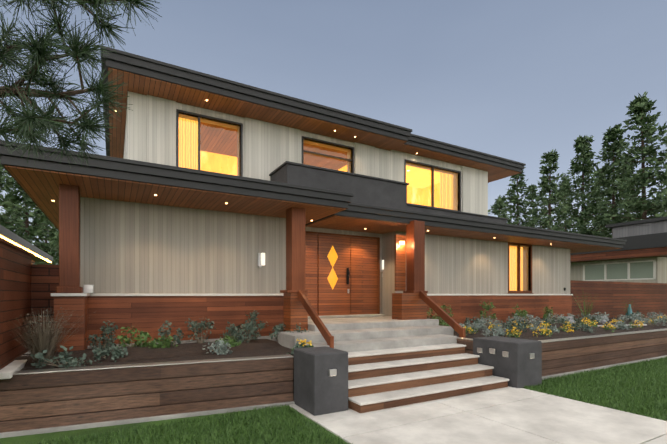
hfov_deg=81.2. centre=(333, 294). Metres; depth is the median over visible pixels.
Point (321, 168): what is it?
parapet box cap
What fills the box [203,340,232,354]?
silver shrub
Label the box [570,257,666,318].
neighbour wall
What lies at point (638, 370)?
grass
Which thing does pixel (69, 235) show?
pillar
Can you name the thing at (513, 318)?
silver shrub
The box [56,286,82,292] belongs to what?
pillar base
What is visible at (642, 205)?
conifer tree
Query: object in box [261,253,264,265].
wall sconce diffuser
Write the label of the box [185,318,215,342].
shrub
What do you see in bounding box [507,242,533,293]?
window frame
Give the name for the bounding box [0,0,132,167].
pine branches
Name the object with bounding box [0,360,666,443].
lawn ground
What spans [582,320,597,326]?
yellow flowers
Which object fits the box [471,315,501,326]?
shrub
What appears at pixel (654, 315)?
silver shrub
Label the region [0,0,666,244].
sky
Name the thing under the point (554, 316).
shrub
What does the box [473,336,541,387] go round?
pier
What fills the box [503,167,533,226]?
conifer tree
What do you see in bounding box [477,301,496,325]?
tall shrub
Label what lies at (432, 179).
window frame
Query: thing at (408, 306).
porch pedestals
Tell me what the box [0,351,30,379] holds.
planter border
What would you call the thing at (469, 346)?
planter return
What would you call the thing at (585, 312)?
tall stem plant
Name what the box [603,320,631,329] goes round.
silver shrub
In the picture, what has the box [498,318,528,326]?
shrub
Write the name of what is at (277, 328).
shrub
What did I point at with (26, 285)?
cedar fence
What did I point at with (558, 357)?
retaining wall
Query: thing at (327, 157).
window glass
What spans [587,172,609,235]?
tree
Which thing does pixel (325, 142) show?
window upper frame
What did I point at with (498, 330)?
silver shrub
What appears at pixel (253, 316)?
shrub
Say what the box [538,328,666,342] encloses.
retaining wall cap
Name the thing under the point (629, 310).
blue vase
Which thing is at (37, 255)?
strip light
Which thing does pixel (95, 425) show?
retaining wall footing
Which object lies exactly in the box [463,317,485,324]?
silver shrub
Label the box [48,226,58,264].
conifer tree
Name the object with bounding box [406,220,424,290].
porch pillar
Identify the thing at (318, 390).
pier
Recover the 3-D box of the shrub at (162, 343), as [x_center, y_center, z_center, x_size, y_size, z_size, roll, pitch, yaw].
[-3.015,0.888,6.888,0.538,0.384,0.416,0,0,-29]
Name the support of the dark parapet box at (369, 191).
on the roof membrane
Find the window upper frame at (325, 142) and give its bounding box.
[302,136,353,172]
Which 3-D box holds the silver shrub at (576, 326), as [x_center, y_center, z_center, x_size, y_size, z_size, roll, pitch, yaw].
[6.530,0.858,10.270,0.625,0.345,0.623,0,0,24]
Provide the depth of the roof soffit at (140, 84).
10.14 m
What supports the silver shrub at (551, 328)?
on the soil mound at (529, 333)
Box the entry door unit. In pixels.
[305,233,377,315]
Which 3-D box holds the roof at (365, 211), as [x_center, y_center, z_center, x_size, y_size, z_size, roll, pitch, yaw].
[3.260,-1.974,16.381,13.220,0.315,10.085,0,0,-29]
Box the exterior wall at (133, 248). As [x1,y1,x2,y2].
[80,197,569,315]
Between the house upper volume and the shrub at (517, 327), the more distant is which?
the house upper volume
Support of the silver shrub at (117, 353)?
on the soil bed at (135, 353)
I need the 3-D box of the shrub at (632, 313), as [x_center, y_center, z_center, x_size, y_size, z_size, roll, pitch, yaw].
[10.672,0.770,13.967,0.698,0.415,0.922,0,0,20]
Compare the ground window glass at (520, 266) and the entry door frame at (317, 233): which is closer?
the entry door frame at (317, 233)
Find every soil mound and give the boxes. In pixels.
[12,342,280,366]
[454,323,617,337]
[579,320,666,328]
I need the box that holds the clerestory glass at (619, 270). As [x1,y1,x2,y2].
[585,261,652,279]
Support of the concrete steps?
on the walk slabs
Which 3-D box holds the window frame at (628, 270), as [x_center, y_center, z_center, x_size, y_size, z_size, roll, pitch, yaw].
[16.070,-1.316,22.082,0.025,1.020,3.640,0,0,-29]
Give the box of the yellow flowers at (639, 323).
[629,320,643,328]
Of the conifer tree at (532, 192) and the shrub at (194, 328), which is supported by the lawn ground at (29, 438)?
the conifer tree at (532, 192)
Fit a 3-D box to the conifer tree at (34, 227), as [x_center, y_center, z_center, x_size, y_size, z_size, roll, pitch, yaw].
[-22.988,-4.121,29.696,4.251,11.779,5.298,0,0,-29]
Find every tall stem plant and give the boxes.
[567,293,596,316]
[619,298,638,314]
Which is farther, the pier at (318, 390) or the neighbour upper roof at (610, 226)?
the neighbour upper roof at (610, 226)
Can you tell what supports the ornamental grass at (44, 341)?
on the soil bed at (135, 353)
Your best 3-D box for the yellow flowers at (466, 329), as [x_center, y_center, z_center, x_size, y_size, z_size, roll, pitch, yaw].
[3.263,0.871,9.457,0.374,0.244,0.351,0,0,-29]
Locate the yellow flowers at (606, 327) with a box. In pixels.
[600,321,616,331]
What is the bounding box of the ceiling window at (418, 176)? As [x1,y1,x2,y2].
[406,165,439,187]
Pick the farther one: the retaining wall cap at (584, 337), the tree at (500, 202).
the tree at (500, 202)
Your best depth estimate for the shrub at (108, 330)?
6.85 m
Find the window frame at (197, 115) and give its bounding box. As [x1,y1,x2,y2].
[176,109,242,176]
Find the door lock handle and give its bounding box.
[347,268,349,283]
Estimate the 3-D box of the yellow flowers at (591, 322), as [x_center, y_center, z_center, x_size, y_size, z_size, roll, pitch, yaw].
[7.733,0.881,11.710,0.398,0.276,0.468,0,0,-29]
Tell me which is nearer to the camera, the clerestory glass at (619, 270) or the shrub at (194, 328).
the shrub at (194, 328)
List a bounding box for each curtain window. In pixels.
[179,118,197,169]
[440,172,452,209]
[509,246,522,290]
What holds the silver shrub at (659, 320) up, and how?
on the soil mound at (658, 325)
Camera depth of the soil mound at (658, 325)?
12.46 m
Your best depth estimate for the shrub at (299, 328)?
7.94 m
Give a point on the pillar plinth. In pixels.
(74, 306)
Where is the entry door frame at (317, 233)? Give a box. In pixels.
[305,231,379,314]
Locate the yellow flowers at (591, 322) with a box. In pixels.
[581,320,597,325]
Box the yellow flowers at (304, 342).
[292,339,313,350]
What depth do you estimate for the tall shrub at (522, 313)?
12.93 m
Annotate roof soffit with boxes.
[5,165,345,229]
[108,67,405,169]
[305,215,621,252]
[392,144,519,182]
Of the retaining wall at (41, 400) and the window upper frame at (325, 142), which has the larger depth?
the window upper frame at (325, 142)
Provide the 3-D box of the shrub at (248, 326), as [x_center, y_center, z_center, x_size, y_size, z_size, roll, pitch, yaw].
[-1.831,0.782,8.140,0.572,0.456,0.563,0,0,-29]
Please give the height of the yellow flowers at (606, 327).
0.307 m
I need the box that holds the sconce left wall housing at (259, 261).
[258,253,261,267]
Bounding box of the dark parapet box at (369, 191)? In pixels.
[271,164,506,223]
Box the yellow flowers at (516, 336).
[506,327,521,337]
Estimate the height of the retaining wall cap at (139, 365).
0.016 m
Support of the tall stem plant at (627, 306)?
on the soil mound at (658, 325)
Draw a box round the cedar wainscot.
[88,295,571,345]
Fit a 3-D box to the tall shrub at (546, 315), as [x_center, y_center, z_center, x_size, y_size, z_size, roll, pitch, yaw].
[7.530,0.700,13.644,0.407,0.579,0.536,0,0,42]
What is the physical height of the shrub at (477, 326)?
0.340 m
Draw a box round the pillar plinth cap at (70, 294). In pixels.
[51,293,89,295]
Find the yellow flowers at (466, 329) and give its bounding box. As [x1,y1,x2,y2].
[463,326,477,334]
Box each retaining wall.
[0,357,292,432]
[542,330,666,375]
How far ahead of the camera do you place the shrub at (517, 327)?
9.69 m
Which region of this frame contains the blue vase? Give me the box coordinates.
[626,304,631,315]
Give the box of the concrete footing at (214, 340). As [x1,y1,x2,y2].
[87,320,555,348]
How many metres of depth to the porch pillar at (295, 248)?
8.24 m
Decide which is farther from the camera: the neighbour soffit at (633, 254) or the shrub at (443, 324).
the neighbour soffit at (633, 254)
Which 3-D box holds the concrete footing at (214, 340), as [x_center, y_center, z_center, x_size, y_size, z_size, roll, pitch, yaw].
[2.230,1.214,11.220,16.220,0.500,0.060,0,0,-29]
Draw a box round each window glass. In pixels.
[179,115,239,174]
[304,141,350,172]
[406,162,456,208]
[509,245,528,290]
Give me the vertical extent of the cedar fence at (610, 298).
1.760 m
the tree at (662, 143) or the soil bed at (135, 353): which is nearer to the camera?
the soil bed at (135, 353)
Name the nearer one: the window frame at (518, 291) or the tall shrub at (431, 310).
the tall shrub at (431, 310)
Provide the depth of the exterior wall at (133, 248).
8.64 m
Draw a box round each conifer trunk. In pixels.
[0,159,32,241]
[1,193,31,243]
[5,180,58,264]
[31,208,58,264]
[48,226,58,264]
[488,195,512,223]
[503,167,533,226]
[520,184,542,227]
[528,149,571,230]
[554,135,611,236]
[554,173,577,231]
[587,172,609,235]
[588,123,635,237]
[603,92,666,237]
[610,154,649,234]
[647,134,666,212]
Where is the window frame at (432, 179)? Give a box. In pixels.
[404,159,460,211]
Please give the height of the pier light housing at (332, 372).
0.090 m
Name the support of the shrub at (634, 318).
on the soil mound at (658, 325)
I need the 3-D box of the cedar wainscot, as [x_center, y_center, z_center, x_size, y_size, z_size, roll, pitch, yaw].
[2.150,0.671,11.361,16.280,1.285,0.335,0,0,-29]
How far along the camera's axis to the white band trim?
8.58 m
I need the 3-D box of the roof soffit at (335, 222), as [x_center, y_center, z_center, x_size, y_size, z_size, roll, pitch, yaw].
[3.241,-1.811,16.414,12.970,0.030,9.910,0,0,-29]
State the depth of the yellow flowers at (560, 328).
9.84 m
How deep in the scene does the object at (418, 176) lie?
15.04 m
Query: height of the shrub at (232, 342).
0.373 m
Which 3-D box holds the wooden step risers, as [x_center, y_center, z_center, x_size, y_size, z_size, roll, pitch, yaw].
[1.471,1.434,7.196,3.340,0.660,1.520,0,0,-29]
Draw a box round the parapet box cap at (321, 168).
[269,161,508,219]
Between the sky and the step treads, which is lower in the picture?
the step treads
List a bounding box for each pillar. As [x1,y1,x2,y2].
[59,184,79,286]
[286,207,304,289]
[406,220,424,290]
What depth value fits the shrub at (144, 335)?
6.87 m
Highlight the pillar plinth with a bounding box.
[54,296,87,351]
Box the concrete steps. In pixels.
[278,314,456,351]
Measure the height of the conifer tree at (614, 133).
17.779 m
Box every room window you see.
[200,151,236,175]
[339,165,346,171]
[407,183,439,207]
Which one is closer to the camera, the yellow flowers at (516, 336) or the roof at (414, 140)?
the yellow flowers at (516, 336)
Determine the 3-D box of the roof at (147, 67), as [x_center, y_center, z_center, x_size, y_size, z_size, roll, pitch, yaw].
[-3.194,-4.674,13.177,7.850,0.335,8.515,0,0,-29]
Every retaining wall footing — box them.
[0,401,294,437]
[542,355,666,379]
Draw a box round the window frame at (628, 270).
[583,260,655,280]
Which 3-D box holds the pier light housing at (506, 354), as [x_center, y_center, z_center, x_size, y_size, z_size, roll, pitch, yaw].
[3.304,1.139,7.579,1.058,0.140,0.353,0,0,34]
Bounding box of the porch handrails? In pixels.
[280,290,464,347]
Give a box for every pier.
[294,346,347,415]
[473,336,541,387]
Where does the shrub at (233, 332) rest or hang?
on the soil bed at (135, 353)
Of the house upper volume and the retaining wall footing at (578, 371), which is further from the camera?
the house upper volume
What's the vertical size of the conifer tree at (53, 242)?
11.256 m
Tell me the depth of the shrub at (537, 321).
11.49 m
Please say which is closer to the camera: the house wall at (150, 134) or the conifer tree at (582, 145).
the house wall at (150, 134)
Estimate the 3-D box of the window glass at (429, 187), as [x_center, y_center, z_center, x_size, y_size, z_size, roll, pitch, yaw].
[3.330,-3.606,13.116,2.440,1.340,0.001,0,0,-29]
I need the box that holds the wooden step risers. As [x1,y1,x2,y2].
[348,347,507,412]
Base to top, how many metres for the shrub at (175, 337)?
0.549 m
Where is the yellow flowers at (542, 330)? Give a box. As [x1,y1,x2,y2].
[532,326,552,336]
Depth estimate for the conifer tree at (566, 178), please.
62.75 m
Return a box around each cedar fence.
[0,237,58,369]
[570,280,666,319]
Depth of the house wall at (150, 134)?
10.10 m
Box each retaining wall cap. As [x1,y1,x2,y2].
[13,354,292,374]
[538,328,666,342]
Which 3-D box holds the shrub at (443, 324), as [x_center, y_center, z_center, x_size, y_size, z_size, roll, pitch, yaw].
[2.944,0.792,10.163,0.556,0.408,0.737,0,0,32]
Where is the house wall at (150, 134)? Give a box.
[123,91,487,214]
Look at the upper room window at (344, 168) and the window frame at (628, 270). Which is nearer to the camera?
the upper room window at (344, 168)
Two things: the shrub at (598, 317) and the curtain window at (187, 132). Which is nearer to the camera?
the curtain window at (187, 132)
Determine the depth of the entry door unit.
10.77 m
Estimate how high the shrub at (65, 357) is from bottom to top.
0.394 m
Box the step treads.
[348,343,508,405]
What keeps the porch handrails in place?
on the concrete steps
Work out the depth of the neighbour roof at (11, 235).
13.83 m
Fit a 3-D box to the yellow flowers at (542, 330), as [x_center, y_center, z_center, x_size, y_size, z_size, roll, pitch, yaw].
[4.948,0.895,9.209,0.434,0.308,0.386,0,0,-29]
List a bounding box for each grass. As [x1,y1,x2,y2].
[3,307,94,364]
[524,357,666,420]
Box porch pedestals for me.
[283,293,426,330]
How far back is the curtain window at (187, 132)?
9.64 m
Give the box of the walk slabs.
[289,386,666,443]
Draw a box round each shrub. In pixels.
[30,345,94,367]
[85,320,117,348]
[92,342,127,362]
[117,327,151,347]
[149,335,178,347]
[158,320,184,345]
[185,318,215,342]
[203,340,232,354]
[215,334,240,346]
[219,321,246,342]
[234,322,259,342]
[242,310,267,340]
[269,323,285,340]
[287,323,308,332]
[287,341,310,354]
[427,308,437,318]
[437,305,452,324]
[439,320,454,330]
[459,321,485,330]
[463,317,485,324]
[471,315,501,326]
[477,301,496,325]
[480,321,511,336]
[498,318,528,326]
[504,320,527,331]
[507,313,522,324]
[510,303,528,320]
[517,314,542,325]
[528,325,559,332]
[542,306,552,321]
[542,316,568,324]
[547,312,571,323]
[570,321,595,332]
[571,313,598,323]
[589,312,608,322]
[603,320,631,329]
[613,313,642,321]
[625,311,646,320]
[635,317,666,326]
[645,312,666,319]
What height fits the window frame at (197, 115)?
1.870 m
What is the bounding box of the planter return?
[457,339,472,353]
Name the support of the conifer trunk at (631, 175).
on the lawn ground at (29, 438)
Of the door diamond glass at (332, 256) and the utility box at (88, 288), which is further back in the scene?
the door diamond glass at (332, 256)
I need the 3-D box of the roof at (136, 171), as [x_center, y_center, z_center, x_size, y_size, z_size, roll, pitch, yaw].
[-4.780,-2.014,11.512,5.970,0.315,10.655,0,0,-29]
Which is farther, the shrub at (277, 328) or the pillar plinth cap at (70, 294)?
the shrub at (277, 328)
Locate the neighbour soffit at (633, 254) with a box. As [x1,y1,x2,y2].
[570,247,666,262]
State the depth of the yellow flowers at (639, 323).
11.48 m
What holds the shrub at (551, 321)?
on the soil mound at (529, 333)
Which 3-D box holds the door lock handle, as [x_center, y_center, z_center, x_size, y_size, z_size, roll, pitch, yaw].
[0.409,-0.511,10.805,0.060,0.450,0.090,0,0,-29]
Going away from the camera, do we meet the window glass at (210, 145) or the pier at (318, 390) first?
the pier at (318, 390)
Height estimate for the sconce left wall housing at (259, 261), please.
0.340 m
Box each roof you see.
[0,140,353,230]
[0,225,52,261]
[100,45,411,155]
[305,202,626,247]
[404,134,525,172]
[606,216,666,228]
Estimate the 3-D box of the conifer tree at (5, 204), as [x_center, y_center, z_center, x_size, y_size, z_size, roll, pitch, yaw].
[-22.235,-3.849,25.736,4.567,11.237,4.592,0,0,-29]
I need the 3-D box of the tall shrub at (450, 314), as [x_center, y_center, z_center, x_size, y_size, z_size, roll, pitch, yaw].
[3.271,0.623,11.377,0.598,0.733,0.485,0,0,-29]
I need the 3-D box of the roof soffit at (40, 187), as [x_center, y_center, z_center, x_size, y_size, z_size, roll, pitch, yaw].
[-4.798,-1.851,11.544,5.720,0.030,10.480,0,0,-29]
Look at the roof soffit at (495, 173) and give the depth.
13.26 m
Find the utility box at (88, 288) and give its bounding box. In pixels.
[83,285,93,292]
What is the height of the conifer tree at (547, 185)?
15.342 m
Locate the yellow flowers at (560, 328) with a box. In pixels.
[557,325,573,331]
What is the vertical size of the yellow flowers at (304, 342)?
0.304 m
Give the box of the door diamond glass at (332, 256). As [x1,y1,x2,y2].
[327,246,337,289]
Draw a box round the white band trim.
[90,293,572,295]
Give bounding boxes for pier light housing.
[328,369,336,375]
[477,348,534,357]
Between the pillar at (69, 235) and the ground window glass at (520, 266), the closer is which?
the pillar at (69, 235)
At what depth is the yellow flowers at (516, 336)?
9.03 m
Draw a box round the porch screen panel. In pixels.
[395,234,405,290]
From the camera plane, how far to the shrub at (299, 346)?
6.66 m
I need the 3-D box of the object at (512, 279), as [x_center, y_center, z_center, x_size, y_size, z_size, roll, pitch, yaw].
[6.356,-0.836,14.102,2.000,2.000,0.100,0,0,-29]

